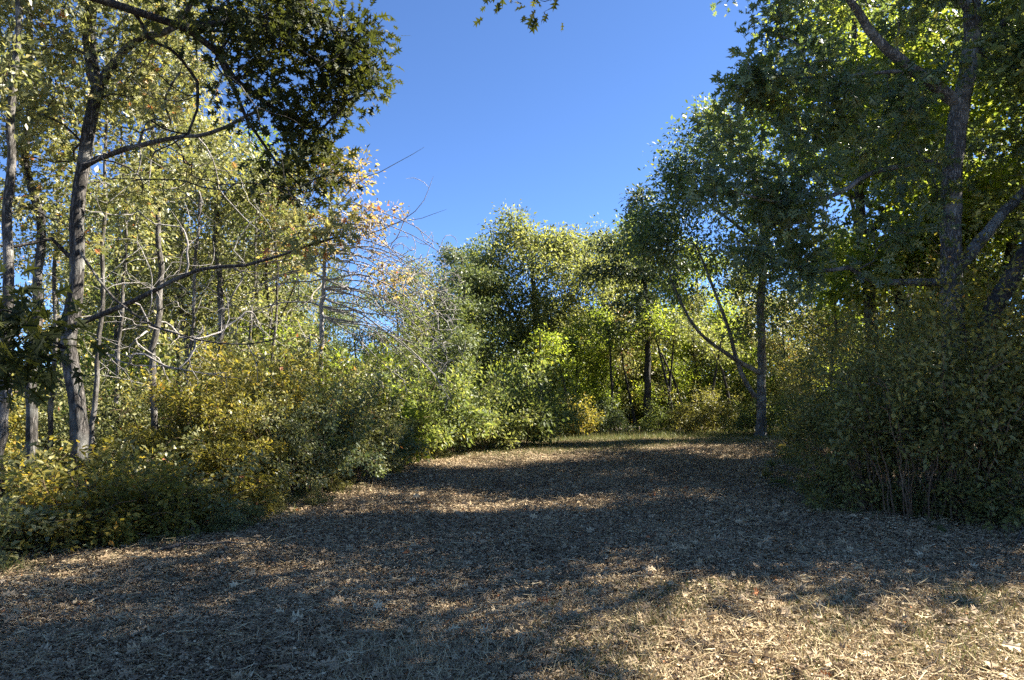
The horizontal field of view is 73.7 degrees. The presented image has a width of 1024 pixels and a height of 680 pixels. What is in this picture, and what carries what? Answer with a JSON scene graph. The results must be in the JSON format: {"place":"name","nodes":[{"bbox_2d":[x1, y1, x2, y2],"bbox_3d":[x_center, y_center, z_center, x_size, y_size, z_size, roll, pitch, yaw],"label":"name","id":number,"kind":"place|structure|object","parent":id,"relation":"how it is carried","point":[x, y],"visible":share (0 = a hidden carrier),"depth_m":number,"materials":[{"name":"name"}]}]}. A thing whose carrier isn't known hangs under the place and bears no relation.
{"place":"outdoors","nodes":[
{"label":"outdoors","id":0,"kind":"place"},
{"bbox_2d":[0,424,1023,679],"bbox_3d":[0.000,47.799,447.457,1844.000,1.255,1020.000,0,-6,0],"label":"ground","id":1,"kind":"structure","parent":0,"point":[720,524],"depth_m":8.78,"materials":[{"name":"brown plant"}]},
{"bbox_2d":[0,477,96,566],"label":"shrub","id":2,"kind":"object","parent":1,"relation":"on","point":[30,520],"visible":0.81,"depth_m":7.36,"materials":[{"name":"green plant"}]},
{"bbox_2d":[0,0,102,494],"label":"forest tree","id":3,"kind":"object","parent":1,"relation":"on","point":[11,84],"visible":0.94,"depth_m":9.32,"materials":[{"name":"green plant"}]},
{"bbox_2d":[5,363,106,471],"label":"shrub","id":4,"kind":"object","parent":1,"relation":"on","point":[43,418],"visible":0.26,"depth_m":13.25,"materials":[{"name":"green plant"}]},
{"bbox_2d":[0,432,121,506],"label":"shrub","id":5,"kind":"object","parent":1,"relation":"on","point":[49,444],"visible":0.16,"depth_m":9.29,"materials":[{"name":"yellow plant"}]},
{"bbox_2d":[0,186,125,443],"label":"forest tree","id":6,"kind":"object","parent":1,"relation":"on","point":[46,325],"visible":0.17,"depth_m":21.13,"materials":[{"name":"green plant"}]},
{"bbox_2d":[0,0,128,499],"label":"forest tree","id":7,"kind":"object","parent":1,"relation":"on","point":[31,429],"visible":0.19,"depth_m":10.77,"materials":[{"name":"green plant"}]},
{"bbox_2d":[5,428,133,515],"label":"shrub","id":8,"kind":"object","parent":1,"relation":"on","point":[105,451],"visible":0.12,"depth_m":9.42,"materials":[{"name":"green plant"}]},
{"bbox_2d":[5,83,138,466],"bbox_3d":[-8.424,-1.125,12.709,3.369,8.006,1.909,-2,-6,20],"label":"forest tree","id":9,"kind":"object","parent":1,"relation":"on","point":[50,409],"visible":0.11,"depth_m":12.68,"materials":[{"name":"grey plant"}]},
{"bbox_2d":[0,460,147,560],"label":"shrub","id":10,"kind":"object","parent":1,"relation":"on","point":[58,498],"visible":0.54,"depth_m":7.86,"materials":[{"name":"green plant"}]},
{"bbox_2d":[0,450,157,552],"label":"shrub","id":11,"kind":"object","parent":1,"relation":"on","point":[131,534],"visible":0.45,"depth_m":8.07,"materials":[{"name":"green plant"}]},
{"bbox_2d":[27,57,166,461],"bbox_3d":[-7.274,-1.214,11.755,2.197,8.005,2.585,2,-6,-21],"label":"forest tree","id":12,"kind":"object","parent":1,"relation":"on","point":[96,378],"visible":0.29,"depth_m":11.99,"materials":[{"name":"grey plant"}]},
{"bbox_2d":[39,345,173,475],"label":"shrub","id":13,"kind":"object","parent":1,"relation":"on","point":[99,436],"visible":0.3,"depth_m":13.16,"materials":[{"name":"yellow plant"}]},
{"bbox_2d":[17,449,210,549],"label":"shrub","id":14,"kind":"object","parent":1,"relation":"on","point":[160,487],"visible":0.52,"depth_m":8.49,"materials":[{"name":"green plant"}]},
{"bbox_2d":[37,326,199,454],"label":"shrub","id":15,"kind":"object","parent":1,"relation":"on","point":[110,369],"visible":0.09,"depth_m":17.51,"materials":[{"name":"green plant"}]},
{"bbox_2d":[56,144,188,388],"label":"forest tree","id":16,"kind":"object","parent":1,"relation":"on","point":[116,293],"visible":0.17,"depth_m":18.88,"materials":[{"name":"green plant"}]},
{"bbox_2d":[35,425,209,510],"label":"shrub","id":17,"kind":"object","parent":1,"relation":"on","point":[186,437],"visible":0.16,"depth_m":10.25,"materials":[{"name":"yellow plant"}]},
{"bbox_2d":[61,86,183,433],"bbox_3d":[-8.484,-1.083,14.041,2.471,8.128,3.122,5,-8,-43],"label":"forest tree","id":18,"kind":"object","parent":1,"relation":"on","point":[120,330],"visible":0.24,"depth_m":14.04,"materials":[{"name":"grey plant"}]},
{"bbox_2d":[50,0,254,457],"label":"forest tree","id":19,"kind":"object","parent":1,"relation":"on","point":[157,249],"visible":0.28,"depth_m":13.29,"materials":[{"name":"green plant"}]},
{"bbox_2d":[81,451,248,537],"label":"shrub","id":20,"kind":"object","parent":1,"relation":"on","point":[189,512],"visible":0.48,"depth_m":8.83,"materials":[{"name":"green plant"}]},
{"bbox_2d":[107,368,244,481],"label":"shrub","id":21,"kind":"object","parent":1,"relation":"on","point":[143,434],"visible":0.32,"depth_m":12.30,"materials":[{"name":"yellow plant"}]},
{"bbox_2d":[89,102,262,399],"bbox_3d":[-8.869,-1.481,18.101,4.142,9.516,3.947,0,-6,0],"label":"forest tree","id":22,"kind":"object","parent":1,"relation":"on","point":[180,310],"visible":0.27,"depth_m":17.88,"materials":[{"name":"green plant"}]},
{"bbox_2d":[105,86,247,419],"bbox_3d":[-7.457,-1.313,15.071,2.876,8.741,2.748,3,-6,-24],"label":"forest tree","id":23,"kind":"object","parent":1,"relation":"on","point":[185,128],"visible":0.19,"depth_m":15.22,"materials":[{"name":"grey plant"}]},
{"bbox_2d":[119,149,237,392],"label":"forest tree","id":24,"kind":"object","parent":1,"relation":"on","point":[174,299],"visible":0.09,"depth_m":19.95,"materials":[{"name":"green plant"}]},
{"bbox_2d":[120,327,240,450],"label":"shrub","id":25,"kind":"object","parent":1,"relation":"on","point":[182,384],"visible":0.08,"depth_m":14.90,"materials":[{"name":"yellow plant"}]},
{"bbox_2d":[0,0,372,485],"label":"oak tree","id":26,"kind":"object","parent":1,"relation":"on","point":[74,250],"visible":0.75,"depth_m":10.20,"materials":[{"name":"green plant"}]},
{"bbox_2d":[108,428,270,511],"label":"shrub","id":27,"kind":"object","parent":1,"relation":"on","point":[206,471],"visible":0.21,"depth_m":10.68,"materials":[{"name":"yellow plant"}]},
{"bbox_2d":[142,447,272,531],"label":"shrub","id":28,"kind":"object","parent":1,"relation":"on","point":[225,480],"visible":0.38,"depth_m":9.58,"materials":[{"name":"green plant"}]},
{"bbox_2d":[135,346,293,484],"bbox_3d":[-5.601,1.455,12.659,2.653,2.896,2.511,-2,-6,15],"label":"shrub","id":29,"kind":"object","parent":1,"relation":"on","point":[176,397],"visible":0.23,"depth_m":12.31,"materials":[{"name":"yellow plant"}]},
{"bbox_2d":[119,125,325,374],"bbox_3d":[-6.751,-0.945,16.289,4.636,8.216,3.298,0,-6,0],"label":"forest tree","id":30,"kind":"object","parent":1,"relation":"on","point":[217,217],"visible":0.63,"depth_m":16.23,"materials":[{"name":"green plant"}]},
{"bbox_2d":[122,310,326,472],"bbox_3d":[-6.728,1.341,15.635,3.921,3.680,4.209,-5,-8,42],"label":"shrub","id":31,"kind":"object","parent":1,"relation":"on","point":[169,351],"visible":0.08,"depth_m":14.77,"materials":[{"name":"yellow plant"}]},
{"bbox_2d":[180,382,302,501],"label":"shrub","id":32,"kind":"object","parent":1,"relation":"on","point":[223,455],"visible":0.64,"depth_m":11.00,"materials":[{"name":"green plant"}]},
{"bbox_2d":[197,462,290,516],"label":"shrub","id":33,"kind":"object","parent":1,"relation":"on","point":[263,492],"visible":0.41,"depth_m":10.41,"materials":[{"name":"green plant"}]},
{"bbox_2d":[178,119,321,372],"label":"forest tree","id":34,"kind":"object","parent":1,"relation":"on","point":[205,281],"visible":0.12,"depth_m":19.87,"materials":[{"name":"green plant"}]},
{"bbox_2d":[169,325,351,489],"bbox_3d":[-4.862,1.338,12.813,2.896,3.115,3.034,-3,-7,28],"label":"shrub","id":35,"kind":"object","parent":1,"relation":"on","point":[220,361],"visible":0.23,"depth_m":12.41,"materials":[{"name":"plant"}]},
{"bbox_2d":[191,332,329,435],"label":"shrub","id":36,"kind":"object","parent":1,"relation":"on","point":[282,350],"visible":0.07,"depth_m":15.16,"materials":[{"name":"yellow plant"}]},
{"bbox_2d":[201,145,343,391],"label":"forest tree","id":37,"kind":"object","parent":1,"relation":"on","point":[281,306],"visible":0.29,"depth_m":19.04,"materials":[{"name":"green plant"}]},
{"bbox_2d":[0,0,563,414],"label":"oak tree","id":38,"kind":"object","parent":1,"relation":"on","point":[289,23],"visible":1,"depth_m":6.76,"materials":[{"name":"green plant"}]},
{"bbox_2d":[221,374,346,498],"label":"shrub","id":39,"kind":"object","parent":1,"relation":"on","point":[302,444],"visible":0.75,"depth_m":11.60,"materials":[{"name":"green plant"}]},
{"bbox_2d":[231,333,369,486],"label":"shrub","id":40,"kind":"object","parent":1,"relation":"on","point":[288,381],"visible":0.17,"depth_m":13.06,"materials":[{"name":"green plant"}]},
{"bbox_2d":[291,263,361,374],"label":"forest tree","id":41,"kind":"object","parent":1,"relation":"on","point":[339,329],"visible":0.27,"depth_m":26.97,"materials":[{"name":"green plant"}]},
{"bbox_2d":[268,366,391,491],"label":"shrub","id":42,"kind":"object","parent":1,"relation":"on","point":[332,441],"visible":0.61,"depth_m":12.67,"materials":[{"name":"green plant"}]},
{"bbox_2d":[211,139,472,424],"bbox_3d":[-3.952,-0.881,15.995,6.226,8.094,2.821,0,-6,0],"label":"pin oak tree","id":43,"kind":"object","parent":1,"relation":"on","point":[341,287],"visible":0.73,"depth_m":16.01,"materials":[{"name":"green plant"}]},
{"bbox_2d":[282,338,404,476],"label":"shrub","id":44,"kind":"object","parent":1,"relation":"on","point":[373,371],"visible":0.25,"depth_m":14.27,"materials":[{"name":"green plant"}]},
{"bbox_2d":[313,384,411,483],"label":"shrub","id":45,"kind":"object","parent":1,"relation":"on","point":[395,459],"visible":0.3,"depth_m":14.02,"materials":[{"name":"green plant"}]},
{"bbox_2d":[312,337,438,464],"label":"shrub","id":46,"kind":"object","parent":1,"relation":"on","point":[414,414],"visible":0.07,"depth_m":17.47,"materials":[{"name":"green plant"}]},
{"bbox_2d":[326,357,435,473],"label":"shrub","id":47,"kind":"object","parent":1,"relation":"on","point":[405,441],"visible":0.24,"depth_m":15.56,"materials":[{"name":"green plant"}]},
{"bbox_2d":[359,250,440,398],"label":"forest tree","id":48,"kind":"object","parent":1,"relation":"on","point":[407,321],"visible":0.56,"depth_m":25.08,"materials":[{"name":"green plant"}]},
{"bbox_2d":[372,275,442,402],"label":"forest tree","id":49,"kind":"object","parent":1,"relation":"on","point":[426,292],"visible":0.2,"depth_m":30.13,"materials":[{"name":"green plant"}]},
{"bbox_2d":[357,363,479,455],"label":"shrub","id":50,"kind":"object","parent":1,"relation":"on","point":[439,435],"visible":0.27,"depth_m":19.45,"materials":[{"name":"green plant"}]},
{"bbox_2d":[399,364,499,452],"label":"shrub","id":51,"kind":"object","parent":1,"relation":"on","point":[459,403],"visible":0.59,"depth_m":20.11,"materials":[{"name":"green plant"}]},
{"bbox_2d":[418,282,487,395],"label":"forest tree","id":52,"kind":"object","parent":1,"relation":"on","point":[456,340],"visible":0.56,"depth_m":27.65,"materials":[{"name":"green plant"}]},
{"bbox_2d":[426,290,515,392],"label":"forest tree","id":53,"kind":"object","parent":1,"relation":"on","point":[475,316],"visible":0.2,"depth_m":32.72,"materials":[{"name":"green plant"}]},
{"bbox_2d":[421,241,522,379],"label":"forest tree","id":54,"kind":"object","parent":1,"relation":"on","point":[467,275],"visible":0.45,"depth_m":34.49,"materials":[{"name":"green plant"}]},
{"bbox_2d":[439,373,539,450],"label":"shrub","id":55,"kind":"object","parent":1,"relation":"on","point":[491,436],"visible":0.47,"depth_m":21.64,"materials":[{"name":"green plant"}]},
{"bbox_2d":[0,435,1023,679],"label":"dry straw","id":56,"kind":"object","parent":1,"relation":"on","point":[748,649],"visible":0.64,"depth_m":6.11,"materials":[{"name":"beige plant"}]},
{"bbox_2d":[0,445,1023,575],"bbox_3d":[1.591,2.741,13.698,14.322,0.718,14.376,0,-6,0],"label":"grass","id":57,"kind":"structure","parent":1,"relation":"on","point":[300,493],"depth_m":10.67,"materials":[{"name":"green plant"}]},
{"bbox_2d":[477,347,575,446],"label":"shrub","id":58,"kind":"object","parent":1,"relation":"on","point":[538,408],"visible":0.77,"depth_m":23.04,"materials":[{"name":"green plant"}]},
{"bbox_2d":[440,199,637,399],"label":"oak tree","id":59,"kind":"object","parent":1,"relation":"on","point":[558,247],"visible":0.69,"depth_m":37.18,"materials":[{"name":"green plant"}]},
{"bbox_2d":[515,376,590,444],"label":"shrub","id":60,"kind":"object","parent":1,"relation":"on","point":[570,414],"visible":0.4,"depth_m":24.97,"materials":[{"name":"green plant"}]},
{"bbox_2d":[547,312,594,410],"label":"forest tree","id":61,"kind":"object","parent":1,"relation":"on","point":[573,339],"visible":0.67,"depth_m":32.86,"materials":[{"name":"green plant"}]},
{"bbox_2d":[571,298,643,428],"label":"forest tree","id":62,"kind":"object","parent":1,"relation":"on","point":[601,365],"visible":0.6,"depth_m":35.48,"materials":[{"name":"green plant"}]},
{"bbox_2d":[410,432,808,460],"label":"grass","id":63,"kind":"structure","parent":1,"relation":"on","point":[628,440],"depth_m":23.84,"materials":[{"name":"green plant"}]},
{"bbox_2d":[577,225,652,431],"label":"forest tree","id":64,"kind":"object","parent":1,"relation":"on","point":[621,289],"visible":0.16,"depth_m":41.65,"materials":[{"name":"green plant"}]},
{"bbox_2d":[587,306,664,428],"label":"forest tree","id":65,"kind":"object","parent":1,"relation":"on","point":[629,372],"visible":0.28,"depth_m":37.49,"materials":[{"name":"green plant"}]},
{"bbox_2d":[571,182,716,429],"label":"oak tree","id":66,"kind":"object","parent":1,"relation":"on","point":[622,271],"visible":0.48,"depth_m":33.79,"materials":[{"name":"green leaves"},{"name":"dark bark"}]},
{"bbox_2d":[489,427,804,440],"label":"grass","id":67,"kind":"structure","parent":1,"relation":"on","point":[645,434],"depth_m":28.30,"materials":[{"name":"green plant"}]},
{"bbox_2d":[627,299,677,432],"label":"sapling","id":68,"kind":"object","parent":1,"relation":"on","point":[659,329],"visible":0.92,"depth_m":32.10,"materials":[{"name":"green plant"}]},
{"bbox_2d":[630,304,708,415],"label":"forest tree","id":69,"kind":"object","parent":1,"relation":"on","point":[679,382],"visible":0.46,"depth_m":35.72,"materials":[{"name":"green plant"}]},
{"bbox_2d":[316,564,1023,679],"bbox_3d":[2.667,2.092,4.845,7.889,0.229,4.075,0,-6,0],"label":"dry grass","id":70,"kind":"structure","parent":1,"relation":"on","point":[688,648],"depth_m":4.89,"materials":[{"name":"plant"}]},
{"bbox_2d":[654,381,722,433],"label":"shrub","id":71,"kind":"object","parent":1,"relation":"on","point":[681,419],"visible":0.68,"depth_m":30.03,"materials":[{"name":"green plant"}]},
{"bbox_2d":[660,281,730,428],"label":"forest tree","id":72,"kind":"object","parent":1,"relation":"on","point":[695,304],"visible":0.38,"depth_m":38.96,"materials":[{"name":"green plant"}]},
{"bbox_2d":[651,236,754,427],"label":"forest tree","id":73,"kind":"object","parent":1,"relation":"on","point":[690,351],"visible":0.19,"depth_m":43.20,"materials":[{"name":"green plant"}]},
{"bbox_2d":[689,384,743,432],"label":"shrub","id":74,"kind":"object","parent":1,"relation":"on","point":[713,409],"visible":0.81,"depth_m":28.99,"materials":[{"name":"green plant"}]},
{"bbox_2d":[690,301,757,427],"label":"forest tree","id":75,"kind":"object","parent":1,"relation":"on","point":[712,321],"visible":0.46,"depth_m":35.94,"materials":[{"name":"green plant"}]},
{"bbox_2d":[609,92,840,436],"bbox_3d":[8.955,-3.301,27.327,10.122,14.404,5.718,1,-6,-8],"label":"oak tree","id":76,"kind":"object","parent":1,"relation":"on","point":[643,241],"visible":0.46,"depth_m":26.82,"materials":[{"name":"green plant"}]},
{"bbox_2d":[691,341,796,424],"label":"shrub","id":77,"kind":"object","parent":1,"relation":"on","point":[747,394],"visible":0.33,"depth_m":35.48,"materials":[{"name":"green plant"}]},
{"bbox_2d":[529,576,1023,679],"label":"grass","id":78,"kind":"structure","parent":1,"relation":"on","point":[915,634],"depth_m":5.07,"materials":[{"name":"beige plant"}]},
{"bbox_2d":[748,287,817,403],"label":"forest tree","id":79,"kind":"object","parent":1,"relation":"on","point":[776,349],"visible":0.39,"depth_m":35.44,"materials":[{"name":"green plant"}]},
{"bbox_2d":[772,211,865,394],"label":"forest tree","id":80,"kind":"object","parent":1,"relation":"on","point":[836,322],"visible":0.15,"depth_m":28.24,"materials":[{"name":"green plant"}]},
{"bbox_2d":[787,441,885,504],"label":"shrub","id":81,"kind":"object","parent":1,"relation":"on","point":[817,479],"visible":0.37,"depth_m":11.85,"materials":[{"name":"green plant"}]},
{"bbox_2d":[759,321,922,482],"bbox_3d":[6.426,1.292,13.138,3.236,3.262,3.210,-6,-8,44],"label":"shrub","id":82,"kind":"object","parent":1,"relation":"on","point":[788,436],"visible":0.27,"depth_m":13.33,"materials":[{"name":"green plant"}]},
{"bbox_2d":[764,305,933,461],"bbox_3d":[8.700,1.156,17.550,4.158,4.007,3.769,1,-6,-9],"label":"shrub","id":83,"kind":"object","parent":1,"relation":"on","point":[807,368],"visible":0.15,"depth_m":17.76,"materials":[{"name":"green plant"}]},
{"bbox_2d":[682,0,1023,493],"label":"oak tree","id":84,"kind":"object","parent":1,"relation":"on","point":[785,211],"visible":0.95,"depth_m":12.46,"materials":[{"name":"green plant"}]},
{"bbox_2d":[797,437,908,512],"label":"shrub","id":85,"kind":"object","parent":1,"relation":"on","point":[850,483],"visible":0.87,"depth_m":10.67,"materials":[{"name":"green plant"}]},
{"bbox_2d":[800,358,940,512],"bbox_3d":[5.709,1.522,10.945,2.249,2.448,2.029,-2,-6,18],"label":"shrub","id":86,"kind":"object","parent":1,"relation":"on","point":[854,443],"visible":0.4,"depth_m":10.65,"materials":[{"name":"green plant"}]},
{"bbox_2d":[733,0,1023,368],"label":"forest tree","id":87,"kind":"object","parent":1,"relation":"on","point":[834,295],"visible":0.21,"depth_m":19.16,"materials":[{"name":"green plant"}]},
{"bbox_2d":[775,258,1021,500],"bbox_3d":[6.733,0.846,12.086,4.164,4.021,4.074,3,-7,-30],"label":"shrub","id":88,"kind":"object","parent":1,"relation":"on","point":[810,421],"visible":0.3,"depth_m":11.71,"materials":[{"name":"green plant"}]},
{"bbox_2d":[790,1,1013,358],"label":"forest tree","id":89,"kind":"object","parent":1,"relation":"on","point":[840,254],"visible":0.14,"depth_m":19.05,"materials":[{"name":"green plant"}]},
{"bbox_2d":[802,319,1016,521],"bbox_3d":[5.804,1.156,10.108,2.536,3.060,2.811,4,-7,-34],"label":"shrub","id":90,"kind":"object","parent":1,"relation":"on","point":[864,414],"visible":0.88,"depth_m":9.96,"materials":[{"name":"green plant"}]},
{"bbox_2d":[807,256,1022,481],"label":"shrub","id":91,"kind":"object","parent":1,"relation":"on","point":[881,315],"visible":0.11,"depth_m":14.08,"materials":[{"name":"green plant"}]},
{"bbox_2d":[837,298,1023,506],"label":"shrub","id":92,"kind":"object","parent":1,"relation":"on","point":[997,336],"visible":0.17,"depth_m":10.70,"materials":[{"name":"green plant"}]},
{"bbox_2d":[847,297,1023,525],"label":"shrub","id":93,"kind":"object","parent":1,"relation":"on","point":[981,389],"visible":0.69,"depth_m":9.73,"materials":[{"name":"green plant"}]},
{"bbox_2d":[851,233,1023,481],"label":"shrub","id":94,"kind":"object","parent":1,"relation":"on","point":[927,267],"visible":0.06,"depth_m":14.31,"materials":[{"name":"green plant"}]},
{"bbox_2d":[877,0,1023,342],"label":"forest tree","id":95,"kind":"object","parent":1,"relation":"on","point":[1009,246],"visible":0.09,"depth_m":18.84,"materials":[{"name":"green plant"}]},
{"bbox_2d":[882,230,1023,493],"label":"shrub","id":96,"kind":"object","parent":1,"relation":"on","point":[971,360],"visible":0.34,"depth_m":10.46,"materials":[{"name":"green plant"}]},
{"bbox_2d":[904,452,1023,527],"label":"shrub","id":97,"kind":"object","parent":1,"relation":"on","point":[969,514],"visible":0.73,"depth_m":9.56,"materials":[{"name":"green plant"}]},
{"bbox_2d":[913,170,1023,414],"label":"shrub","id":98,"kind":"object","parent":1,"relation":"on","point":[974,226],"visible":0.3,"depth_m":11.63,"materials":[{"name":"green plant"}]},
{"bbox_2d":[926,345,1023,524],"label":"shrub","id":99,"kind":"object","parent":1,"relation":"on","point":[990,448],"visible":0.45,"depth_m":9.61,"materials":[{"name":"green plant"}]},
{"bbox_2d":[934,0,1023,232],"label":"forest tree","id":100,"kind":"object","parent":1,"relation":"on","point":[996,192],"visible":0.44,"depth_m":16.68,"materials":[{"name":"green plant"}]},
{"bbox_2d":[955,0,1023,126],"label":"forest tree","id":101,"kind":"object","parent":1,"relation":"on","point":[1013,72],"visible":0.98,"depth_m":12.83,"materials":[{"name":"green plant"}]},
{"bbox_2d":[957,440,1023,531],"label":"shrub","id":102,"kind":"object","parent":1,"relation":"on","point":[994,499],"visible":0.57,"depth_m":9.32,"materials":[{"name":"green plant"}]},
{"bbox_2d":[972,0,1023,511],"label":"oak tree","id":103,"kind":"object","parent":1,"relation":"on","point":[994,296],"visible":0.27,"depth_m":11.07,"materials":[{"name":"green plant"}]},
{"bbox_2d":[0,0,1023,376],"label":"sky","id":104,"kind":"structure","parent":0,"point":[555,121],"materials":[{"name":"blue"}]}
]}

